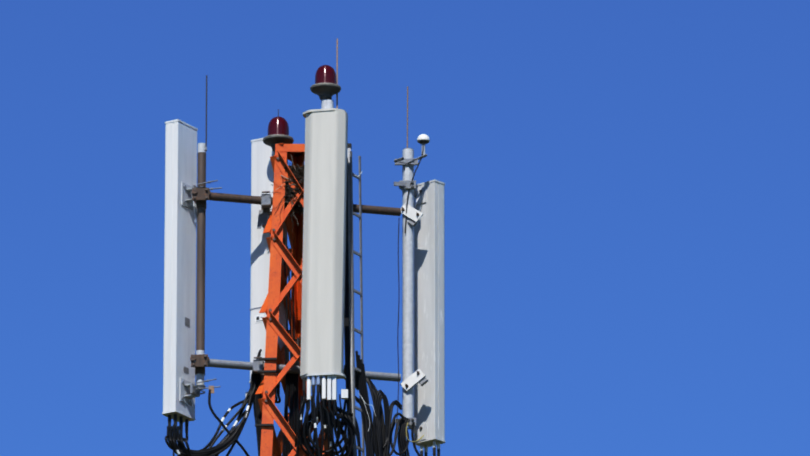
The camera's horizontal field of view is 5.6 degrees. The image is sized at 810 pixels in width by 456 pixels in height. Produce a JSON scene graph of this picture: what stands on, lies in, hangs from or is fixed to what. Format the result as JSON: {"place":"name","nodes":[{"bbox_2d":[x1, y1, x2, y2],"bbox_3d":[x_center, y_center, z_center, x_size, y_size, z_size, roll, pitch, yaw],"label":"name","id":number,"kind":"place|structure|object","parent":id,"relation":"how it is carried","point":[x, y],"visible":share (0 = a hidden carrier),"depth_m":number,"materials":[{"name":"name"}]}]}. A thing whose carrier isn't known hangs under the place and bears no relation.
{"place":"outdoors","nodes":[
{"label":"outdoors","id":0,"kind":"place"},
{"bbox_2d":[0,0,809,455],"label":"sky","id":1,"kind":"structure","parent":0,"point":[627,182],"materials":[{"name":"blue"}]},
{"label":"ground","id":2,"kind":"structure","parent":0,"visible":0},
{"bbox_2d":[255,143,333,455],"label":"lattice tower","id":3,"kind":"structure","parent":2,"relation":"on","point":[271,444],"depth_m":59.80,"materials":[{"name":"orange metal"}]},
{"bbox_2d":[257,204,270,381],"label":"brackets","id":4,"kind":"object","parent":3,"relation":"attached to","point":[262,218],"visible":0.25,"depth_m":60.09,"materials":[{"name":"grey"}]},
{"bbox_2d":[249,138,287,393],"bbox_3d":[-0.985,0.278,60.149,0.266,1.934,0.106,-11,-21,30],"label":"panel antenna","id":5,"kind":"object","parent":3,"relation":"attached to","point":[262,172],"visible":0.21,"depth_m":60.16,"materials":[{"name":"white plastic"}]},
{"bbox_2d":[263,109,293,151],"bbox_3d":[-0.913,-0.699,60.224,0.224,0.330,0.224,-1,-18,2],"label":"warning light","id":6,"kind":"object","parent":3,"relation":"on","point":[278,129],"depth_m":60.16,"materials":[{"name":"red glass"}]},
{"bbox_2d":[259,155,303,229],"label":"bird nest twigs","id":7,"kind":"object","parent":3,"relation":"on","point":[298,172],"visible":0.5,"depth_m":60.01,"materials":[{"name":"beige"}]},
{"bbox_2d":[167,238,419,455],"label":"cables","id":8,"kind":"object","parent":3,"relation":"attached to","point":[291,381],"visible":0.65,"depth_m":59.64,"materials":[{"name":"black rubber"}]},
{"bbox_2d":[194,192,400,215],"bbox_3d":[-0.775,-0.176,60.089,1.531,0.057,0.058,5,-19,-14],"label":"boom","id":9,"kind":"object","parent":3,"relation":"attached to","point":[224,197],"visible":0.5,"depth_m":60.00,"materials":[{"name":"metal"}]},
{"bbox_2d":[180,180,221,405],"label":"brackets","id":10,"kind":"object","parent":9,"relation":"attached to","point":[189,391],"visible":0.79,"depth_m":59.60,"materials":[{"name":"silver metal"}]},
{"bbox_2d":[162,119,197,433],"bbox_3d":[-1.617,0.352,59.885,0.126,2.297,0.256,-11,-21,30],"label":"panel antenna","id":11,"kind":"object","parent":10,"relation":"attached to","point":[179,340],"visible":0.85,"depth_m":59.83,"materials":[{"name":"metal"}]},
{"bbox_2d":[184,172,361,397],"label":"labels and seams","id":12,"kind":"object","parent":11,"relation":"attached to","point":[258,318],"visible":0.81,"depth_m":59.77,"materials":[{"name":"grey"}]},
{"bbox_2d":[190,75,210,389],"bbox_3d":[-1.460,0.011,59.854,0.137,2.358,0.144,-1,-18,2],"label":"mounting pole","id":13,"kind":"object","parent":10,"relation":"attached to","point":[200,309],"visible":0.73,"depth_m":59.80,"materials":[{"name":"grey metal"}]},
{"bbox_2d":[394,150,427,440],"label":"brackets","id":14,"kind":"object","parent":9,"relation":"attached to","point":[414,215],"visible":0.81,"depth_m":60.31,"materials":[{"name":"silver metal"}]},
{"bbox_2d":[402,86,413,417],"bbox_3d":[0.023,0.192,60.279,0.082,2.546,0.082,-1,-18,2],"label":"mounting pole","id":15,"kind":"object","parent":14,"relation":"attached to","point":[407,315],"visible":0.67,"depth_m":60.15,"materials":[{"name":"grey metal"}]},
{"bbox_2d":[396,134,429,232],"bbox_3d":[0.056,-0.315,60.421,0.249,0.762,0.094,-1,-18,2],"label":"gps antenna","id":16,"kind":"object","parent":14,"relation":"attached to","point":[423,139],"visible":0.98,"depth_m":60.48,"materials":[{"name":"white"}]},
{"bbox_2d":[414,179,444,455],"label":"panel antenna","id":17,"kind":"object","parent":14,"relation":"attached to","point":[429,306],"visible":0.94,"depth_m":60.27,"materials":[{"name":"grey plastic"}]},
{"bbox_2d":[194,359,400,381],"bbox_3d":[-0.773,1.012,59.704,1.527,0.057,0.058,5,-19,-14],"label":"boom","id":18,"kind":"object","parent":3,"relation":"attached to","point":[294,369],"visible":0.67,"depth_m":59.65,"materials":[{"name":"grey metal"}]},
{"bbox_2d":[191,188,345,379],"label":"pipe clamps","id":19,"kind":"object","parent":18,"relation":"attached to","point":[202,359],"visible":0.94,"depth_m":59.75,"materials":[{"name":"metal"}]},
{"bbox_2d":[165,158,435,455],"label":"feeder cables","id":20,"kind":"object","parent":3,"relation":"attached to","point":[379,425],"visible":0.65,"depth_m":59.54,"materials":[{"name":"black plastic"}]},
{"bbox_2d":[326,38,337,396],"bbox_3d":[-0.568,-0.050,59.941,0.123,2.698,0.330,3,-18,-11],"label":"mount pipe","id":21,"kind":"object","parent":3,"relation":"attached to","point":[329,103],"visible":0.08,"depth_m":60.10,"materials":[{"name":"grey metal"}]},
{"bbox_2d":[300,108,347,400],"bbox_3d":[-0.574,0.197,59.628,0.354,2.176,0.118,-4,-18,11],"label":"panel antenna","id":22,"kind":"object","parent":21,"relation":"attached to","point":[323,256],"visible":1,"depth_m":59.59,"materials":[{"name":"grey plastic"}]},
{"bbox_2d":[321,99,326,108],"bbox_3d":[-0.571,-0.879,60.075,0.062,0.080,0.062,-1,-18,2],"label":"light mounting post","id":23,"kind":"object","parent":21,"relation":"attached to","point":[323,103],"visible":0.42,"depth_m":60.05,"materials":[{"name":"white metal"}]},
{"bbox_2d":[310,65,340,99],"bbox_3d":[-0.571,-1.042,60.128,0.224,0.272,0.224,-1,-18,2],"label":"obstruction light","id":24,"kind":"object","parent":21,"relation":"attached to","point":[325,86],"visible":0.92,"depth_m":60.07,"materials":[{"name":"red glass"}]},
{"bbox_2d":[347,143,364,455],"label":"cable ladder","id":25,"kind":"object","parent":3,"relation":"attached to","point":[352,290],"visible":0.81,"depth_m":59.89,"materials":[{"name":"grey metal"}]}
]}

